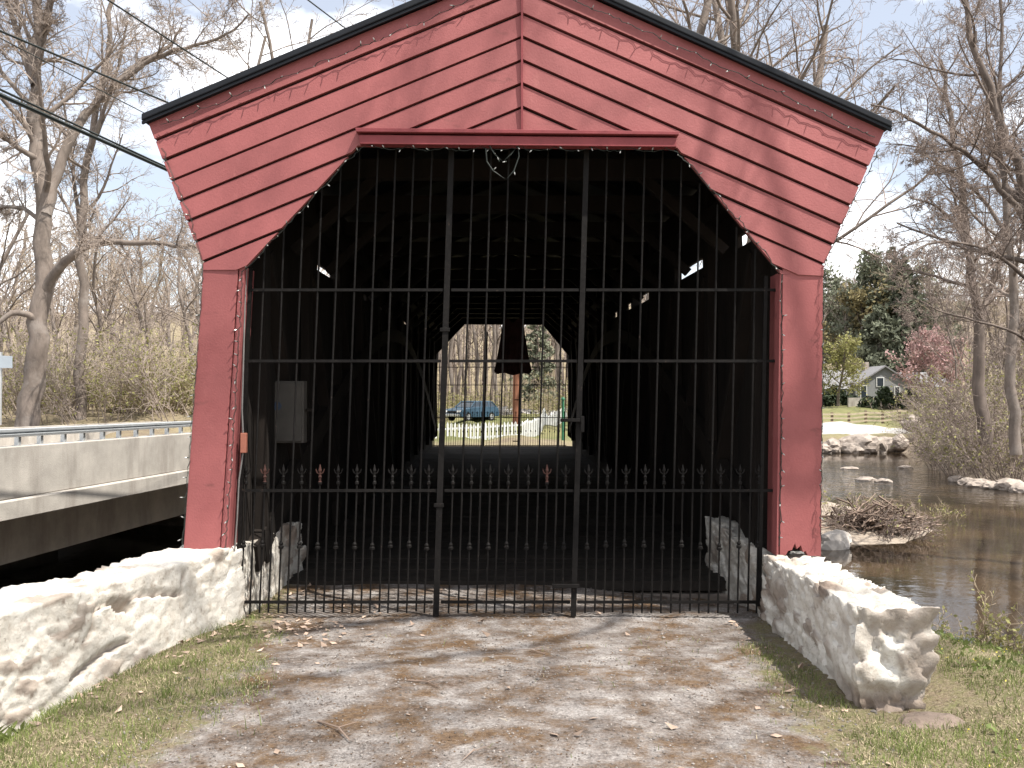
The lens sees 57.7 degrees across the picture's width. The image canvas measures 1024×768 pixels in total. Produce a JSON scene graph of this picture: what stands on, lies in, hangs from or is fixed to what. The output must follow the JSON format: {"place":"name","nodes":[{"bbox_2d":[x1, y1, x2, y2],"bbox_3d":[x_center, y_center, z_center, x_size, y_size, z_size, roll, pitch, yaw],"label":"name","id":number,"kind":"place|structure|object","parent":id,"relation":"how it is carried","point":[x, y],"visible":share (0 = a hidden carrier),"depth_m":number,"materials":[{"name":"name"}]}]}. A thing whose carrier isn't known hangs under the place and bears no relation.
{"place":"outdoors","nodes":[
{"label":"outdoors","id":0,"kind":"place"},
{"bbox_2d":[0,88,164,166],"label":"power line","id":1,"kind":"object","parent":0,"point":[53,114],"visible":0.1,"depth_m":13.67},
{"bbox_2d":[0,93,166,170],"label":"power line","id":2,"kind":"object","parent":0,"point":[45,115],"visible":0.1,"depth_m":13.69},
{"bbox_2d":[0,30,167,102],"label":"power line","id":3,"kind":"object","parent":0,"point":[59,56],"visible":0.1,"depth_m":17.04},
{"bbox_2d":[0,301,1023,767],"bbox_3d":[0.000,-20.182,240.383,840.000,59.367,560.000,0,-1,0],"label":"ground","id":4,"kind":"structure","parent":0,"point":[594,675],"depth_m":5.64,"materials":[{"name":"gravel"}]},
{"bbox_2d":[0,192,56,351],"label":"bare tree","id":5,"kind":"object","parent":4,"relation":"on","point":[21,284],"visible":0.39,"depth_m":65.36,"materials":[{"name":"brown plant"}]},
{"bbox_2d":[0,228,61,372],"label":"bare tree","id":6,"kind":"object","parent":4,"relation":"on","point":[4,327],"visible":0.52,"depth_m":57.97,"materials":[{"name":"brown plant"}]},
{"bbox_2d":[0,195,72,379],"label":"bare tree","id":7,"kind":"object","parent":4,"relation":"on","point":[15,331],"visible":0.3,"depth_m":74.69,"materials":[{"name":"brown plant"}]},
{"bbox_2d":[0,161,93,315],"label":"bare tree","id":8,"kind":"object","parent":4,"relation":"on","point":[4,258],"visible":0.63,"depth_m":47.48,"materials":[{"name":"brown plant"}]},
{"bbox_2d":[8,213,107,370],"bbox_3d":[-30.965,-5.379,62.037,6.716,13.162,7.403,-1,-1,39],"label":"bare tree","id":9,"kind":"object","parent":4,"relation":"on","point":[52,313],"visible":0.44,"depth_m":62.02,"materials":[{"name":"brown plant"}]},
{"bbox_2d":[0,301,139,424],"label":"shrub","id":10,"kind":"object","parent":4,"relation":"on","point":[11,382],"visible":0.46,"depth_m":41.75,"materials":[{"name":"brown plant"}]},
{"bbox_2d":[0,0,158,420],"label":"bare tree","id":11,"kind":"object","parent":4,"relation":"on","point":[85,169],"visible":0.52,"depth_m":41.96,"materials":[{"name":"brown plant"}]},
{"bbox_2d":[28,198,147,360],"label":"bare tree","id":12,"kind":"object","parent":4,"relation":"on","point":[97,293],"visible":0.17,"depth_m":94.04,"materials":[{"name":"brown plant"}]},
{"bbox_2d":[10,300,175,394],"bbox_3d":[-25.312,-1.655,56.703,9.343,6.776,9.777,0,-1,-25],"label":"shrub","id":13,"kind":"object","parent":4,"relation":"on","point":[74,340],"visible":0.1,"depth_m":55.66,"materials":[{"name":"brown plant"}]},
{"bbox_2d":[53,204,135,368],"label":"bare tree","id":14,"kind":"object","parent":4,"relation":"on","point":[76,314],"visible":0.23,"depth_m":81.54,"materials":[{"name":"brown plant"}]},
{"bbox_2d":[0,421,191,564],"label":"road bridge","id":15,"kind":"structure","parent":4,"relation":"on","point":[55,493],"depth_m":19.77,"materials":[{"name":"concrete"}]},
{"bbox_2d":[0,421,191,445],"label":"guard rail","id":16,"kind":"object","parent":15,"relation":"on","point":[17,434],"visible":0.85,"depth_m":19.08,"materials":[{"name":"metal"}]},
{"bbox_2d":[2,308,190,424],"bbox_3d":[-19.180,-0.629,41.796,7.600,5.512,7.953,0,-1,3],"label":"shrub","id":17,"kind":"object","parent":4,"relation":"on","point":[56,384],"visible":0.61,"depth_m":41.22,"materials":[{"name":"beige plant"}]},
{"bbox_2d":[52,193,153,407],"bbox_3d":[-22.495,-4.197,50.586,4.743,11.337,6.629,0,-1,3],"label":"bare tree","id":18,"kind":"object","parent":4,"relation":"on","point":[98,311],"visible":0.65,"depth_m":50.77,"materials":[{"name":"brown plant"}]},
{"bbox_2d":[51,208,160,350],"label":"bare tree","id":19,"kind":"object","parent":4,"relation":"on","point":[98,282],"visible":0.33,"depth_m":69.34,"materials":[{"name":"brown plant"}]},
{"bbox_2d":[65,217,162,370],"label":"bare tree","id":20,"kind":"object","parent":4,"relation":"on","point":[120,301],"visible":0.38,"depth_m":75.82,"materials":[{"name":"brown plant"}]},
{"bbox_2d":[48,317,195,409],"bbox_3d":[-20.012,-1.143,48.050,7.625,5.163,8.912,0,-1,-18],"label":"shrub","id":21,"kind":"object","parent":4,"relation":"on","point":[117,355],"visible":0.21,"depth_m":46.69,"materials":[{"name":"brown plant"}]},
{"bbox_2d":[71,299,198,421],"bbox_3d":[-15.515,-1.008,42.530,8.427,6.112,8.819,0,-1,-16],"label":"shrub","id":22,"kind":"object","parent":4,"relation":"on","point":[139,360],"visible":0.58,"depth_m":41.09,"materials":[{"name":"beige plant"}]},
{"bbox_2d":[88,231,183,356],"bbox_3d":[-22.084,-3.885,54.353,5.931,10.144,4.243,0,-1,-19],"label":"bare tree","id":23,"kind":"object","parent":4,"relation":"on","point":[137,302],"visible":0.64,"depth_m":54.31,"materials":[{"name":"brown plant"}]},
{"bbox_2d":[0,0,275,426],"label":"bare tree","id":24,"kind":"object","parent":4,"relation":"on","point":[47,179],"visible":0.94,"depth_m":33.92,"materials":[{"name":"brown plant"}]},
{"bbox_2d":[82,352,194,414],"bbox_3d":[-17.346,0.027,44.365,6.387,3.343,5.745,0,-1,9],"label":"shrub","id":25,"kind":"object","parent":4,"relation":"on","point":[174,386],"visible":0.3,"depth_m":43.40,"materials":[{"name":"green plant"}]},
{"bbox_2d":[96,196,181,351],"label":"bare tree","id":26,"kind":"object","parent":4,"relation":"on","point":[140,279],"visible":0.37,"depth_m":90.22,"materials":[{"name":"brown plant"}]},
{"bbox_2d":[87,350,195,414],"bbox_3d":[-17.378,0.293,46.498,7.448,3.899,6.699,0,-1,0],"label":"shrub","id":27,"kind":"object","parent":4,"relation":"on","point":[180,411],"visible":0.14,"depth_m":45.17,"materials":[{"name":"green plant"}]},
{"bbox_2d":[88,324,196,415],"bbox_3d":[-16.741,-0.456,43.965,6.492,4.396,7.589,1,-1,-27],"label":"shrub","id":28,"kind":"object","parent":4,"relation":"on","point":[178,390],"visible":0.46,"depth_m":42.73,"materials":[{"name":"brown plant"}]},
{"bbox_2d":[85,219,199,351],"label":"bare tree","id":29,"kind":"object","parent":4,"relation":"on","point":[161,252],"visible":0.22,"depth_m":82.57,"materials":[{"name":"brown plant"}]},
{"bbox_2d":[89,235,201,345],"bbox_3d":[-23.614,-3.914,59.652,6.057,10.769,5.495,0,-1,2],"label":"bare tree","id":30,"kind":"object","parent":4,"relation":"on","point":[132,284],"visible":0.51,"depth_m":59.69,"materials":[{"name":"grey plant"}]},
{"bbox_2d":[0,522,306,734],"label":"stone wall","id":31,"kind":"structure","parent":4,"relation":"on","point":[62,638],"depth_m":6.52,"materials":[{"name":"stone"}]},
{"bbox_2d":[112,235,201,353],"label":"bare tree","id":32,"kind":"object","parent":4,"relation":"on","point":[163,277],"visible":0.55,"depth_m":66.89,"materials":[{"name":"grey plant"}]},
{"bbox_2d":[131,208,201,369],"bbox_3d":[-20.356,-4.874,57.517,6.106,11.966,6.730,0,-1,-21],"label":"bare tree","id":33,"kind":"object","parent":4,"relation":"on","point":[180,292],"visible":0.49,"depth_m":57.67,"materials":[{"name":"grey plant"}]},
{"bbox_2d":[139,210,200,328],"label":"bare tree","id":34,"kind":"object","parent":4,"relation":"on","point":[197,289],"visible":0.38,"depth_m":73.39,"materials":[{"name":"grey plant"}]},
{"bbox_2d":[142,208,203,327],"bbox_3d":[-16.012,-3.770,49.500,5.495,10.769,6.057,1,-1,-42],"label":"bare tree","id":35,"kind":"object","parent":4,"relation":"on","point":[198,286],"visible":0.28,"depth_m":49.24,"materials":[{"name":"grey plant"}]},
{"bbox_2d":[159,0,281,75],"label":"bare tree","id":36,"kind":"object","parent":4,"relation":"on","point":[269,42],"visible":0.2,"depth_m":61.31,"materials":[{"name":"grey plant"}]},
{"bbox_2d":[129,0,352,238],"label":"bare tree","id":37,"kind":"object","parent":4,"relation":"on","point":[261,54],"visible":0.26,"depth_m":61.94,"materials":[{"name":"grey plant"}]},
{"bbox_2d":[147,0,405,207],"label":"bare tree","id":38,"kind":"object","parent":4,"relation":"on","point":[311,26],"visible":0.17,"depth_m":77.14,"materials":[{"name":"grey plant"}]},
{"bbox_2d":[446,401,498,420],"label":"parked car","id":39,"kind":"object","parent":4,"relation":"on","point":[478,405],"visible":0.56,"depth_m":69.30,"materials":[{"name":"blue paint"}]},
{"bbox_2d":[462,373,539,416],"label":"shrub","id":40,"kind":"object","parent":4,"relation":"on","point":[507,399],"visible":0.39,"depth_m":78.03,"materials":[{"name":"brown plant"}]},
{"bbox_2d":[435,406,567,439],"bbox_3d":[2.818,2.409,64.444,4.174,2.017,39.260,0,-1,14],"label":"picket fence","id":41,"kind":"object","parent":4,"relation":"on","point":[526,426],"visible":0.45,"depth_m":46.86,"materials":[{"name":"white paint"}]},
{"bbox_2d":[29,583,984,767],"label":"fallen leaves","id":42,"kind":"object","parent":4,"relation":"on","point":[276,751],"visible":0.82,"depth_m":7.16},
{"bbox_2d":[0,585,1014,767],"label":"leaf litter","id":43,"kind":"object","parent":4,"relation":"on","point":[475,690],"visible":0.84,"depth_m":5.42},
{"bbox_2d":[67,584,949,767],"bbox_3d":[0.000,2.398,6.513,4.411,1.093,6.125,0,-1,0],"label":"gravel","id":44,"kind":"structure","parent":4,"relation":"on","point":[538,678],"depth_m":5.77,"materials":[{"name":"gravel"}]},
{"bbox_2d":[0,590,1023,767],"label":"grass","id":45,"kind":"structure","parent":4,"relation":"on","point":[176,664],"depth_m":5.36,"materials":[{"name":"plant"}]},
{"bbox_2d":[0,230,1023,400],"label":"distant wood","id":46,"kind":"object","parent":4,"relation":"on","point":[58,298],"visible":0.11,"depth_m":115.69,"materials":[{"name":"plant"}]},
{"bbox_2d":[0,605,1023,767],"bbox_3d":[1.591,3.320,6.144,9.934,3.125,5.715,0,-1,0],"label":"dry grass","id":47,"kind":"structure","parent":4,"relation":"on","point":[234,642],"depth_m":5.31,"materials":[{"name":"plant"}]},
{"bbox_2d":[512,374,518,423],"bbox_3d":[0.299,-3.991,58.077,2.500,13.502,0.480,0,-1,0],"label":"utility pole","id":48,"kind":"object","parent":4,"relation":"on","point":[515,402],"visible":0.11,"depth_m":57.80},
{"bbox_2d":[141,0,891,599],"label":"covered bridge","id":49,"kind":"structure","parent":4,"relation":"on","point":[253,170],"depth_m":9.39,"materials":[{"name":"red paint"}]},
{"bbox_2d":[162,150,203,547],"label":"string lights","id":50,"kind":"object","parent":49,"relation":"attached to","point":[191,416],"visible":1,"depth_m":7.92},
{"bbox_2d":[222,272,242,547],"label":"string lights","id":51,"kind":"object","parent":49,"relation":"attached to","point":[235,407],"visible":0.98,"depth_m":7.91},
{"bbox_2d":[234,268,247,551],"bbox_3d":[-2.355,0.401,8.019,0.137,2.915,0.050,0,-1,0],"label":"electrical cable","id":52,"kind":"object","parent":49,"relation":"attached to","point":[243,442],"visible":0.92,"depth_m":8.02,"materials":[{"name":"plastic"}]},
{"bbox_2d":[275,381,311,442],"bbox_3d":[-2.358,0.290,9.656,0.587,0.640,0.180,0,-1,0],"label":"wall cabinet","id":53,"kind":"object","parent":49,"relation":"attached to","point":[285,412],"depth_m":9.57,"materials":[{"name":"metal"}]},
{"bbox_2d":[275,383,301,440],"bbox_3d":[-2.358,0.289,9.583,0.380,0.600,0.023,0,-1,0],"label":"door","id":54,"kind":"structure","parent":53,"relation":"in","point":[285,414],"depth_m":9.57,"materials":[{"name":"grey paint"}]},
{"bbox_2d":[433,332,568,445],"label":"iron gate","id":55,"kind":"structure","parent":49,"relation":"attached to","point":[506,412],"depth_m":32.23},
{"bbox_2d":[483,332,520,445],"bbox_3d":[-0.335,0.218,32.226,1.360,4.062,0.100,0,-1,0],"label":"gate door","id":56,"kind":"structure","parent":55,"relation":"in","point":[486,367],"depth_m":32.22,"materials":[{"name":"black metal"}]},
{"bbox_2d":[237,149,775,616],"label":"iron gate","id":57,"kind":"structure","parent":49,"relation":"attached to","point":[439,503],"depth_m":8.08,"materials":[{"name":"metal"}]},
{"bbox_2d":[433,149,588,616],"bbox_3d":[-0.005,-0.018,8.076,1.360,4.062,0.099,0,-1,0],"label":"gate door","id":58,"kind":"structure","parent":57,"relation":"in","point":[579,419],"depth_m":8.08,"materials":[{"name":"black metal"}]},
{"bbox_2d":[241,145,779,271],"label":"string lights","id":59,"kind":"object","parent":49,"relation":"attached to","point":[530,151],"visible":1,"depth_m":7.94},
{"bbox_2d":[494,285,531,374],"bbox_3d":[0.021,-1.696,20.032,0.822,3.036,0.822,0,-1,0],"label":"hanging bell","id":60,"kind":"object","parent":49,"relation":"hanging from","point":[512,340],"visible":0.87,"depth_m":19.79,"materials":[{"name":"black metal"}]},
{"bbox_2d":[819,149,879,540],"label":"string lights","id":61,"kind":"object","parent":49,"relation":"attached to","point":[825,269],"visible":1,"depth_m":7.92},
{"bbox_2d":[508,325,564,408],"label":"conifer","id":62,"kind":"object","parent":4,"relation":"on","point":[546,343],"visible":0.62,"depth_m":83.81,"materials":[{"name":"green plant"}]},
{"bbox_2d":[522,370,567,416],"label":"shrub","id":63,"kind":"object","parent":4,"relation":"on","point":[546,402],"visible":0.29,"depth_m":70.04,"materials":[{"name":"brown plant"}]},
{"bbox_2d":[628,0,833,299],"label":"bare tree","id":64,"kind":"object","parent":4,"relation":"on","point":[647,294],"visible":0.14,"depth_m":68.18,"materials":[{"name":"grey plant"}]},
{"bbox_2d":[626,0,871,271],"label":"bare tree","id":65,"kind":"object","parent":4,"relation":"on","point":[719,32],"visible":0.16,"depth_m":57.53,"materials":[{"name":"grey plant"}]},
{"bbox_2d":[648,0,957,260],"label":"bare tree","id":66,"kind":"object","parent":4,"relation":"on","point":[732,12],"visible":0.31,"depth_m":49.58,"materials":[{"name":"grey plant"}]},
{"bbox_2d":[650,0,966,108],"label":"bare tree","id":67,"kind":"object","parent":4,"relation":"on","point":[701,28],"visible":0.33,"depth_m":48.69,"materials":[{"name":"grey plant"}]},
{"bbox_2d":[705,516,939,711],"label":"stone wall","id":68,"kind":"structure","parent":4,"relation":"on","point":[863,643],"depth_m":5.84,"materials":[{"name":"stone"}]},
{"bbox_2d":[821,529,851,549],"bbox_3d":[9.371,4.587,26.958,1.110,0.783,0.627,0,-1,-12],"label":"rock","id":69,"kind":"object","parent":4,"relation":"on","point":[836,539],"visible":0.68,"depth_m":26.71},
{"bbox_2d":[822,260,860,366],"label":"evergreen tree","id":70,"kind":"object","parent":4,"relation":"on","point":[828,298],"visible":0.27,"depth_m":168.83,"materials":[{"name":"green plant"}]},
{"bbox_2d":[822,330,871,405],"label":"leafy tree","id":71,"kind":"object","parent":4,"relation":"on","point":[836,352],"visible":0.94,"depth_m":120.41,"materials":[{"name":"green plant"}]},
{"bbox_2d":[823,278,901,347],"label":"leafy tree","id":72,"kind":"object","parent":4,"relation":"on","point":[857,303],"visible":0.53,"depth_m":157.93,"materials":[{"name":"green plant"}]},
{"bbox_2d":[822,409,917,423],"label":"rail fence","id":73,"kind":"object","parent":4,"relation":"on","point":[865,417],"visible":0.44,"depth_m":94.79,"materials":[{"name":"brown wood"}]},
{"bbox_2d":[822,260,918,358],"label":"evergreen tree","id":74,"kind":"object","parent":4,"relation":"on","point":[839,328],"visible":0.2,"depth_m":159.43,"materials":[{"name":"green plant"}]},
{"bbox_2d":[821,493,945,537],"bbox_3d":[11.442,4.379,29.436,4.971,1.749,2.901,0,-1,-24],"label":"driftwood pile","id":75,"kind":"object","parent":4,"relation":"on","point":[865,520],"visible":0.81,"depth_m":29.08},
{"bbox_2d":[845,304,923,371],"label":"conifer","id":76,"kind":"object","parent":4,"relation":"on","point":[878,324],"visible":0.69,"depth_m":146.32,"materials":[{"name":"green plant"}]},
{"bbox_2d":[822,362,953,397],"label":"house","id":77,"kind":"structure","parent":4,"relation":"on","point":[876,374],"depth_m":131.04,"materials":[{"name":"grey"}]},
{"bbox_2d":[847,245,941,357],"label":"evergreen tree","id":78,"kind":"object","parent":4,"relation":"on","point":[877,267],"visible":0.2,"depth_m":156.71,"materials":[{"name":"green plant"}]},
{"bbox_2d":[770,0,1023,278],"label":"bare tree","id":79,"kind":"object","parent":4,"relation":"on","point":[822,64],"visible":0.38,"depth_m":57.81,"materials":[{"name":"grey plant"}]},
{"bbox_2d":[863,255,939,369],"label":"conifer","id":80,"kind":"object","parent":4,"relation":"on","point":[891,298],"visible":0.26,"depth_m":151.59,"materials":[{"name":"green plant"}]},
{"bbox_2d":[853,390,971,443],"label":"shrub","id":81,"kind":"object","parent":4,"relation":"on","point":[899,422],"visible":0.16,"depth_m":70.96,"materials":[{"name":"brown plant"}]},
{"bbox_2d":[869,231,964,350],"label":"bare tree","id":82,"kind":"object","parent":4,"relation":"on","point":[922,283],"visible":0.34,"depth_m":141.68,"materials":[{"name":"brown plant"}]},
{"bbox_2d":[879,256,967,338],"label":"evergreen tree","id":83,"kind":"object","parent":4,"relation":"on","point":[919,284],"visible":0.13,"depth_m":151.04,"materials":[{"name":"plant"}]},
{"bbox_2d":[885,323,972,404],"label":"leafy tree","id":84,"kind":"object","parent":4,"relation":"on","point":[918,353],"visible":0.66,"depth_m":118.98,"materials":[{"name":"pink plant"}]},
{"bbox_2d":[892,298,968,374],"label":"conifer","id":85,"kind":"object","parent":4,"relation":"on","point":[907,329],"visible":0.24,"depth_m":145.11,"materials":[{"name":"green plant"}]},
{"bbox_2d":[899,711,965,729],"bbox_3d":[2.364,1.946,5.201,0.486,0.204,0.352,0,-1,12],"label":"footing stone","id":86,"kind":"object","parent":4,"relation":"on","point":[920,719],"visible":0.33,"depth_m":5.15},
{"bbox_2d":[846,0,1023,366],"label":"bare tree","id":87,"kind":"object","parent":4,"relation":"on","point":[1011,149],"visible":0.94,"depth_m":23.52,"materials":[{"name":"brown plant"}]},
{"bbox_2d":[901,256,988,395],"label":"bare tree","id":88,"kind":"object","parent":4,"relation":"on","point":[956,349],"visible":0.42,"depth_m":94.67,"materials":[{"name":"brown plant"}]},
{"bbox_2d":[887,401,1008,469],"bbox_3d":[27.275,3.145,58.073,7.334,4.439,7.872,0,-1,19],"label":"shrub","id":89,"kind":"object","parent":4,"relation":"on","point":[916,448],"visible":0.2,"depth_m":57.99,"materials":[{"name":"brown plant"}]},
{"bbox_2d":[873,0,1023,444],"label":"bare tree","id":90,"kind":"object","parent":4,"relation":"on","point":[978,388],"visible":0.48,"depth_m":47.81,"materials":[{"name":"brown plant"}]},
{"bbox_2d":[884,345,1023,439],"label":"shrub","id":91,"kind":"object","parent":4,"relation":"on","point":[918,402],"visible":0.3,"depth_m":62.32,"materials":[{"name":"brown plant"}]},
{"bbox_2d":[903,253,1004,410],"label":"bare tree","id":92,"kind":"object","parent":4,"relation":"on","point":[949,338],"visible":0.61,"depth_m":70.91,"materials":[{"name":"brown plant"}]},
{"bbox_2d":[887,382,1023,476],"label":"shrub","id":93,"kind":"object","parent":4,"relation":"on","point":[935,429],"visible":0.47,"depth_m":50.69,"materials":[{"name":"brown plant"}]},
{"bbox_2d":[891,0,1023,454],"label":"bare tree","id":94,"kind":"object","parent":4,"relation":"on","point":[1014,437],"visible":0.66,"depth_m":37.92,"materials":[{"name":"brown plant"}]},
{"bbox_2d":[904,342,1023,442],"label":"shrub","id":95,"kind":"object","parent":4,"relation":"on","point":[988,386],"visible":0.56,"depth_m":55.60,"materials":[{"name":"brown plant"}]},
{"bbox_2d":[909,400,1023,475],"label":"shrub","id":96,"kind":"object","parent":4,"relation":"on","point":[930,450],"visible":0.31,"depth_m":53.47,"materials":[{"name":"brown plant"}]},
{"bbox_2d":[910,339,1023,440],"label":"shrub","id":97,"kind":"object","parent":4,"relation":"on","point":[970,391],"visible":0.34,"depth_m":57.80,"materials":[{"name":"brown plant"}]},
{"bbox_2d":[913,389,1023,480],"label":"shrub","id":98,"kind":"object","parent":4,"relation":"on","point":[968,452],"visible":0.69,"depth_m":48.20,"materials":[{"name":"brown plant"}]},
{"bbox_2d":[918,242,1023,399],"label":"bare tree","id":99,"kind":"object","parent":4,"relation":"on","point":[989,332],"visible":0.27,"depth_m":81.12,"materials":[{"name":"brown plant"}]},
{"bbox_2d":[919,375,1023,481],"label":"shrub","id":100,"kind":"object","parent":4,"relation":"on","point":[999,458],"visible":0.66,"depth_m":47.55,"materials":[{"name":"brown plant"}]},
{"bbox_2d":[932,570,1023,647],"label":"shrub","id":101,"kind":"object","parent":4,"relation":"on","point":[982,592],"visible":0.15,"depth_m":7.39,"materials":[{"name":"green plant"}]},
{"bbox_2d":[935,628,1023,758],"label":"ground cover","id":102,"kind":"object","parent":4,"relation":"on","point":[988,667],"visible":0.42,"depth_m":6.10,"materials":[{"name":"green plant"}]},
{"bbox_2d":[957,220,1023,412],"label":"bare tree","id":103,"kind":"object","parent":4,"relation":"on","point":[1001,318],"visible":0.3,"depth_m":63.84,"materials":[{"name":"brown plant"}]},
{"bbox_2d":[960,598,1023,653],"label":"shrub","id":104,"kind":"object","parent":4,"relation":"on","point":[1008,620],"visible":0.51,"depth_m":6.91,"materials":[{"name":"green plant"}]},
{"bbox_2d":[0,452,1023,654],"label":"water","id":105,"kind":"structure","parent":0,"point":[984,539],"depth_m":26.57,"materials":[{"name":"liquid"}]},
{"bbox_2d":[0,0,1023,325],"label":"sky","id":106,"kind":"structure","parent":0,"point":[880,12],"materials":[{"name":"white"}]},
{"bbox_2d":[498,406,928,434],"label":"riverside road","id":107,"kind":"structure","parent":0,"point":[839,427],"depth_m":84.24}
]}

